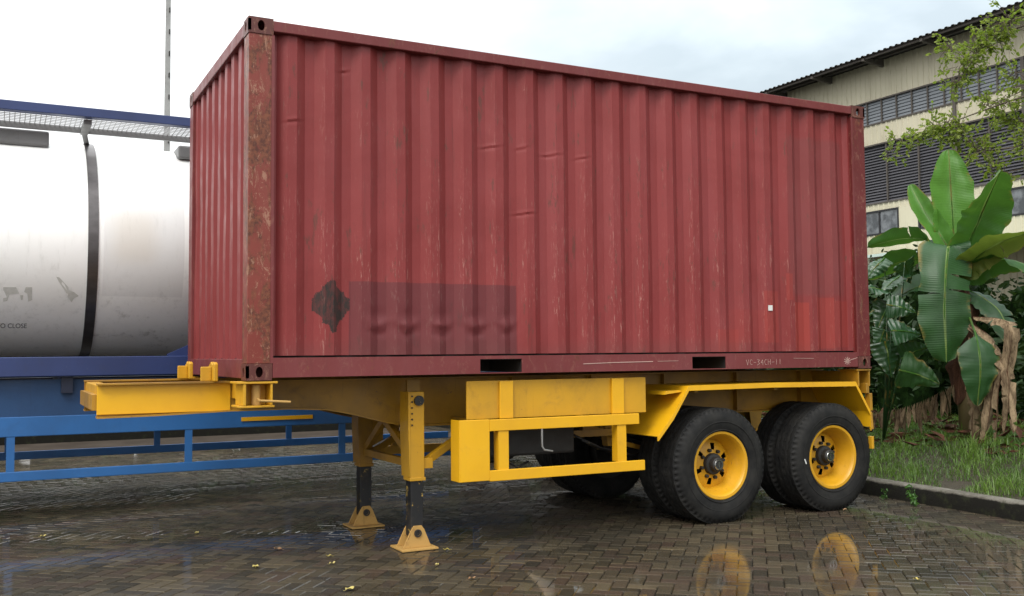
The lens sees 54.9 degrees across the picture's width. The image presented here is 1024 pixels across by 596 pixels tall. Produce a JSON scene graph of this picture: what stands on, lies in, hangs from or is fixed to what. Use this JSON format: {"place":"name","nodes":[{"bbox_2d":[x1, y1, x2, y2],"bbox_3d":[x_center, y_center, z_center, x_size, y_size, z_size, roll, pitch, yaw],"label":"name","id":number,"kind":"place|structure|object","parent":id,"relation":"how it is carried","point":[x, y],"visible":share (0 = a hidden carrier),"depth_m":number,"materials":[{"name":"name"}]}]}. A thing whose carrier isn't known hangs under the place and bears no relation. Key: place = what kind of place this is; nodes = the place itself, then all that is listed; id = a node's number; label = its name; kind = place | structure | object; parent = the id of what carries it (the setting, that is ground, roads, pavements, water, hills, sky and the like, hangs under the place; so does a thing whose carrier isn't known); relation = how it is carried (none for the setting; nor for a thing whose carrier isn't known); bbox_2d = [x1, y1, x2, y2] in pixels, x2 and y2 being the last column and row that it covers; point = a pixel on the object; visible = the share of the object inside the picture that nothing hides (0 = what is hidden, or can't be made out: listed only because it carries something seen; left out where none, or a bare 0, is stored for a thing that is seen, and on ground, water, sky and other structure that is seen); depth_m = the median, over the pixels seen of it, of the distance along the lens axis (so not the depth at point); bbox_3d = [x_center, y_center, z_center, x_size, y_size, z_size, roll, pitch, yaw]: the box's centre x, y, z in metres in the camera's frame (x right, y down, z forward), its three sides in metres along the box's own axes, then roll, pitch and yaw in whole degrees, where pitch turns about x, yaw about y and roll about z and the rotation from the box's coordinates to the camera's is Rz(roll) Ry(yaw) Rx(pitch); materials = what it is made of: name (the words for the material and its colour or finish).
{"place":"outdoors","nodes":[
{"label":"outdoors","id":0,"kind":"place"},
{"bbox_2d":[0,427,450,451],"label":"yard","id":1,"kind":"structure","parent":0,"point":[130,442],"depth_m":17.70,"materials":[{"name":"grey concrete"}]},
{"bbox_2d":[0,0,1021,151],"label":"sky","id":2,"kind":"structure","parent":0,"point":[98,54],"materials":[{"name":"white"}]},
{"bbox_2d":[0,426,1023,595],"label":"paving","id":3,"kind":"structure","parent":0,"point":[128,535],"depth_m":8.02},
{"bbox_2d":[0,371,544,482],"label":"blue trailer","id":4,"kind":"object","parent":3,"relation":"on","point":[41,406],"visible":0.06,"depth_m":9.86,"materials":[{"name":"blue paint"}]},
{"bbox_2d":[0,99,189,376],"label":"tank container","id":5,"kind":"object","parent":4,"relation":"on","point":[94,259],"visible":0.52,"depth_m":9.76,"materials":[{"name":"metal"}]},
{"bbox_2d":[80,361,873,552],"bbox_3d":[-0.109,1.295,9.106,7.062,1.474,2.536,1,-4,-27],"label":"container trailer","id":6,"kind":"object","parent":3,"relation":"on","point":[709,446],"visible":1,"depth_m":8.63,"materials":[{"name":"yellow paint"}]},
{"bbox_2d":[188,15,871,380],"bbox_3d":[0.263,-0.596,9.415,6.062,2.591,2.443,1,-4,-27],"label":"shipping container","id":7,"kind":"object","parent":6,"relation":"on","point":[364,205],"visible":1,"depth_m":8.04,"materials":[{"name":"red painted metal"},{"name":"rusty metal"}]},
{"bbox_2d":[880,489,887,498],"bbox_3d":[3.803,1.996,10.046,0.086,0.119,0.092,1,-4,-27],"label":"weed","id":8,"kind":"object","parent":3,"relation":"on","point":[881,496],"visible":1,"depth_m":10.06,"materials":[{"name":"green plant"}]},
{"bbox_2d":[905,484,919,505],"bbox_3d":[3.904,1.922,9.613,0.117,0.217,0.178,-1,-3,2],"label":"weed","id":9,"kind":"object","parent":3,"relation":"on","point":[913,501],"visible":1,"depth_m":9.61,"materials":[{"name":"green plant"}]},
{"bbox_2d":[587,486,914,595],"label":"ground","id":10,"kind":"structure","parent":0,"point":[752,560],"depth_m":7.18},
{"bbox_2d":[39,355,187,356],"bbox_3d":[-12.876,0.211,17.305,49.402,5.664,3.216,1,-4,-27],"label":"hedge","id":11,"kind":"object","parent":10,"relation":"on","point":[61,356],"depth_m":18.75,"materials":[{"name":"green plant"}]},
{"bbox_2d":[164,0,170,151],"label":"metal mast","id":12,"kind":"object","parent":10,"relation":"on","point":[167,66],"visible":0.27,"depth_m":35.67,"materials":[{"name":"metal"}]},
{"bbox_2d":[0,423,399,444],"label":"kerb","id":13,"kind":"structure","parent":10,"relation":"on","point":[149,434],"depth_m":18.38,"materials":[{"name":"concrete"}]},
{"bbox_2d":[436,425,1023,521],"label":"kerb","id":14,"kind":"structure","parent":10,"relation":"on","point":[996,506],"depth_m":9.45,"materials":[{"name":"concrete"}]},
{"bbox_2d":[757,0,1023,300],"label":"warehouse","id":15,"kind":"structure","parent":0,"point":[896,90],"depth_m":38.51,"materials":[{"name":"beige paint"}]},
{"bbox_2d":[866,207,898,236],"bbox_3d":[14.882,-3.052,39.884,0.090,1.000,1.960,1,-4,-27],"label":"window","id":16,"kind":"structure","parent":15,"relation":"in","point":[879,221],"depth_m":39.81,"materials":[{"name":"black glass"}]},
{"bbox_2d":[1011,186,1023,215],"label":"window","id":17,"kind":"structure","parent":15,"relation":"in","point":[1017,192],"depth_m":34.47,"materials":[{"name":"black glass"}]},
{"bbox_2d":[761,402,1023,499],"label":"bank","id":18,"kind":"structure","parent":0,"point":[948,483],"depth_m":10.41,"materials":[{"name":"green plant"}]},
{"bbox_2d":[692,367,846,411],"bbox_3d":[4.156,0.975,16.752,3.923,3.502,4.462,1,-4,-27],"label":"shrub","id":19,"kind":"object","parent":18,"relation":"on","point":[830,368],"visible":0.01,"depth_m":14.90,"materials":[{"name":"green plant"}]},
{"bbox_2d":[761,407,1023,455],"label":"leaf litter","id":20,"kind":"object","parent":18,"relation":"on","point":[949,429],"visible":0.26,"depth_m":11.66,"materials":[{"name":"plant"}]},
{"bbox_2d":[868,255,939,441],"bbox_3d":[4.541,0.600,11.727,0.606,2.290,1.137,1,-3,-22],"label":"broad leaf plant","id":21,"kind":"object","parent":18,"relation":"on","point":[887,351],"visible":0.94,"depth_m":11.66,"materials":[{"name":"green plant"}]},
{"bbox_2d":[835,244,1023,420],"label":"shrub","id":22,"kind":"object","parent":18,"relation":"on","point":[904,397],"visible":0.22,"depth_m":13.76,"materials":[{"name":"green plant"}]},
{"bbox_2d":[867,149,1023,443],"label":"banana plant","id":23,"kind":"object","parent":18,"relation":"on","point":[960,252],"visible":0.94,"depth_m":11.20,"materials":[{"name":"green plant"}]},
{"bbox_2d":[879,0,1023,186],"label":"tree","id":24,"kind":"object","parent":18,"relation":"on","point":[999,35],"visible":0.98,"depth_m":12.58,"materials":[{"name":"green plant"}]},
{"bbox_2d":[1013,329,1023,417],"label":"shrub","id":25,"kind":"object","parent":18,"relation":"on","point":[1020,369],"visible":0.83,"depth_m":12.26,"materials":[{"name":"green plant"}]}
]}

